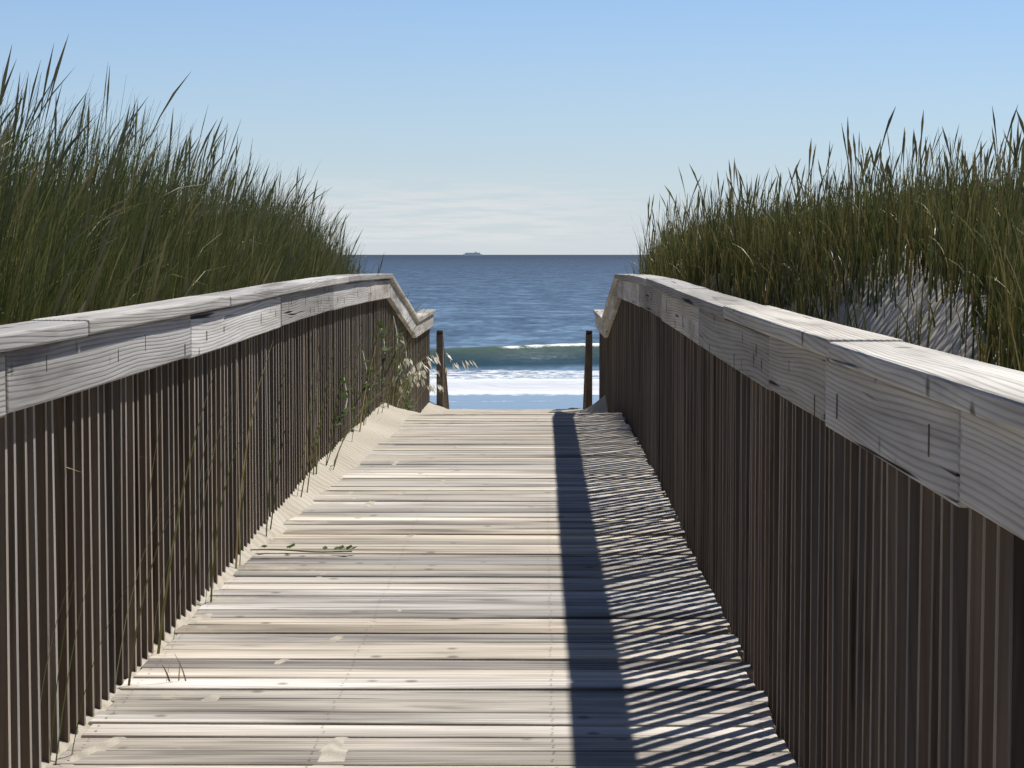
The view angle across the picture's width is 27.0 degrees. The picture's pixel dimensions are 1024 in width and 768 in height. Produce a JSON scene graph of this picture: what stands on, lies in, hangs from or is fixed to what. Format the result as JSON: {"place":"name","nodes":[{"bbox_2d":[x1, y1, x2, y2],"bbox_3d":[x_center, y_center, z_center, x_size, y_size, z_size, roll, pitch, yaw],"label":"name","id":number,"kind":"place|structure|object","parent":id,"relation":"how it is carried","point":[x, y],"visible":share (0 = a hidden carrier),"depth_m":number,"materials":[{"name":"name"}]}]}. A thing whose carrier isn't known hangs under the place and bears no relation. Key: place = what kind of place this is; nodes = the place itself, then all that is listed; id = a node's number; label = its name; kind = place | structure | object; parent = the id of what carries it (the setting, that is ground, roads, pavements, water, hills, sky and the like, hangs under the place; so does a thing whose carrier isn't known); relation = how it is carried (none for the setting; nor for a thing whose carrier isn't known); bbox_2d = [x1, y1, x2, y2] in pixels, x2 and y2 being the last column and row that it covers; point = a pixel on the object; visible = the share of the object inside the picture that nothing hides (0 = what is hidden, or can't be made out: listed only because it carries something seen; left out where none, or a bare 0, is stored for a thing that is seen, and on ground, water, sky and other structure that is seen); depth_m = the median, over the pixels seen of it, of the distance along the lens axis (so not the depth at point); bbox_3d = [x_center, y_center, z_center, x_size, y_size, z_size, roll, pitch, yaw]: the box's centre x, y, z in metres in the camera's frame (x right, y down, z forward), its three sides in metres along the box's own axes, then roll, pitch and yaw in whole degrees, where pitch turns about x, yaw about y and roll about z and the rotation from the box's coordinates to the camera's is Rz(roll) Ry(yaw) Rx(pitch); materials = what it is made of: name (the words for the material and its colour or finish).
{"place":"outdoors","nodes":[
{"label":"outdoors","id":0,"kind":"place"},
{"bbox_2d":[46,409,800,767],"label":"boardwalk deck","id":1,"kind":"structure","parent":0,"point":[626,635],"depth_m":6.92,"materials":[{"name":"beige wood"}]},
{"bbox_2d":[46,286,929,456],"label":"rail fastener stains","id":2,"kind":"object","parent":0,"point":[602,327],"visible":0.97,"depth_m":4.99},
{"bbox_2d":[342,255,644,408],"bbox_3d":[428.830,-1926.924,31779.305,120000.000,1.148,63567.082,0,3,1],"label":"sea","id":3,"kind":"structure","parent":0,"point":[514,328],"depth_m":149.40,"materials":[{"name":"liquid"}]},
{"bbox_2d":[463,251,481,255],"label":"cargo ship","id":4,"kind":"object","parent":3,"relation":"on","point":[472,254],"visible":1,"depth_m":8986.81},
{"bbox_2d":[0,0,1023,254],"label":"sky","id":5,"kind":"structure","parent":0,"point":[451,127],"materials":[{"name":"blue"}]},
{"bbox_2d":[701,244,1017,370],"bbox_3d":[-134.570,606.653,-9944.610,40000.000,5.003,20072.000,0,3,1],"label":"dune","id":6,"kind":"structure","parent":0,"point":[940,340],"depth_m":9.25,"materials":[{"name":"grey sand"}]},
{"bbox_2d":[0,35,417,471],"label":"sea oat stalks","id":7,"kind":"object","parent":6,"relation":"on","point":[99,270],"visible":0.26,"depth_m":11.77,"materials":[{"name":"green plant"}]},
{"bbox_2d":[0,69,432,460],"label":"dune grass","id":8,"kind":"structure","parent":6,"relation":"on","point":[131,253],"depth_m":11.29,"materials":[{"name":"green plant"}]},
{"bbox_2d":[40,297,457,764],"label":"grass","id":9,"kind":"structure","parent":6,"relation":"on","point":[168,576],"depth_m":8.27,"materials":[{"name":"green plant"}]},
{"bbox_2d":[436,330,591,408],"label":"posts","id":10,"kind":"object","parent":6,"relation":"on","point":[442,399],"visible":0.48,"depth_m":23.09,"materials":[{"name":"brown wood"}]},
{"bbox_2d":[625,106,1023,371],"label":"dune grass","id":11,"kind":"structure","parent":6,"relation":"on","point":[1003,268],"depth_m":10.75,"materials":[{"name":"green plant"}]},
{"bbox_3d":[-0.177,2.263,8.180,2.096,3.015,30.050,0,3,1],"label":"boardwalk","id":12,"kind":"object","parent":6,"relation":"on","visible":0},
{"bbox_2d":[160,655,185,681],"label":"grass sprigs","id":13,"kind":"object","parent":12,"relation":"on","point":[179,671],"visible":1,"depth_m":6.16,"materials":[{"name":"brown plant"}]},
{"bbox_2d":[32,402,469,767],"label":"sand drift","id":14,"kind":"object","parent":12,"relation":"on","point":[362,444],"visible":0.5,"depth_m":10.10,"materials":[{"name":"beige sand"}]},
{"bbox_2d":[392,351,477,410],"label":"sea oats","id":15,"kind":"object","parent":14,"relation":"on","point":[400,390],"visible":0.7,"depth_m":17.40,"materials":[{"name":"beige plant"}]},
{"bbox_2d":[250,543,356,552],"bbox_3d":[-0.848,0.663,8.665,0.445,0.036,0.076,1,4,10],"label":"plant sprig","id":16,"kind":"object","parent":12,"relation":"on","point":[325,547],"visible":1,"depth_m":8.65,"materials":[{"name":"green plant"}]},
{"bbox_2d":[403,398,416,410],"bbox_3d":[-0.858,0.234,17.836,0.115,0.238,0.858,0,3,-6],"label":"leafy plant","id":17,"kind":"object","parent":12,"relation":"on","point":[410,404],"visible":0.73,"depth_m":17.73,"materials":[{"name":"green plant"}]},
{"bbox_2d":[59,501,781,766],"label":"deck nails","id":18,"kind":"object","parent":12,"relation":"on","point":[549,650],"visible":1,"depth_m":6.66,"materials":[{"name":"grey metal"}]},
{"bbox_2d":[0,299,1023,767],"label":"rail balusters","id":19,"kind":"object","parent":12,"relation":"on","point":[872,605],"visible":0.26,"depth_m":5.61,"materials":[{"name":"brown wood"}]},
{"bbox_2d":[331,375,355,448],"bbox_3d":[-0.987,0.194,12.449,0.151,0.474,0.600,0,3,1],"label":"vine","id":20,"kind":"object","parent":19,"relation":"attached to","point":[345,410],"visible":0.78,"depth_m":12.46,"materials":[{"name":"green plant"}]},
{"bbox_2d":[351,351,372,431],"bbox_3d":[-1.002,0.074,13.794,0.135,0.552,0.691,1,4,12],"label":"vine","id":21,"kind":"object","parent":19,"relation":"attached to","point":[366,383],"visible":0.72,"depth_m":13.84,"materials":[{"name":"green plant"}]},
{"bbox_2d":[366,322,392,414],"bbox_3d":[-0.938,-0.076,15.034,0.149,0.713,0.799,0,4,7],"label":"vine","id":22,"kind":"object","parent":19,"relation":"attached to","point":[381,325],"visible":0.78,"depth_m":15.21,"materials":[{"name":"green plant"}]},
{"bbox_2d":[380,316,402,403],"bbox_3d":[-0.924,-0.146,16.231,0.131,0.725,0.797,1,4,9],"label":"vine","id":23,"kind":"object","parent":19,"relation":"attached to","point":[391,360],"visible":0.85,"depth_m":16.29,"materials":[{"name":"green plant"}]},
{"bbox_2d":[395,338,410,380],"bbox_3d":[-0.922,-0.081,17.386,0.172,0.591,0.894,1,4,11],"label":"vine","id":24,"kind":"object","parent":19,"relation":"attached to","point":[406,358],"visible":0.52,"depth_m":17.57,"materials":[{"name":"green plant"}]},
{"bbox_2d":[397,358,414,407],"bbox_3d":[-0.897,0.031,17.988,0.125,0.472,0.709,1,4,11],"label":"vine","id":25,"kind":"object","parent":19,"relation":"attached to","point":[406,379],"visible":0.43,"depth_m":18.05,"materials":[{"name":"green plant"}]},
{"bbox_2d":[0,274,1023,539],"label":"handrail","id":26,"kind":"object","parent":19,"relation":"on","point":[896,396],"visible":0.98,"depth_m":4.88,"materials":[{"name":"grey wood"}]},
{"bbox_2d":[569,396,607,412],"bbox_3d":[0.526,0.254,19.822,0.800,0.437,6.550,0,3,1],"label":"sand pile","id":27,"kind":"object","parent":12,"relation":"on","point":[599,406],"visible":0.13,"depth_m":20.52,"materials":[{"name":"beige sand"}]}
]}

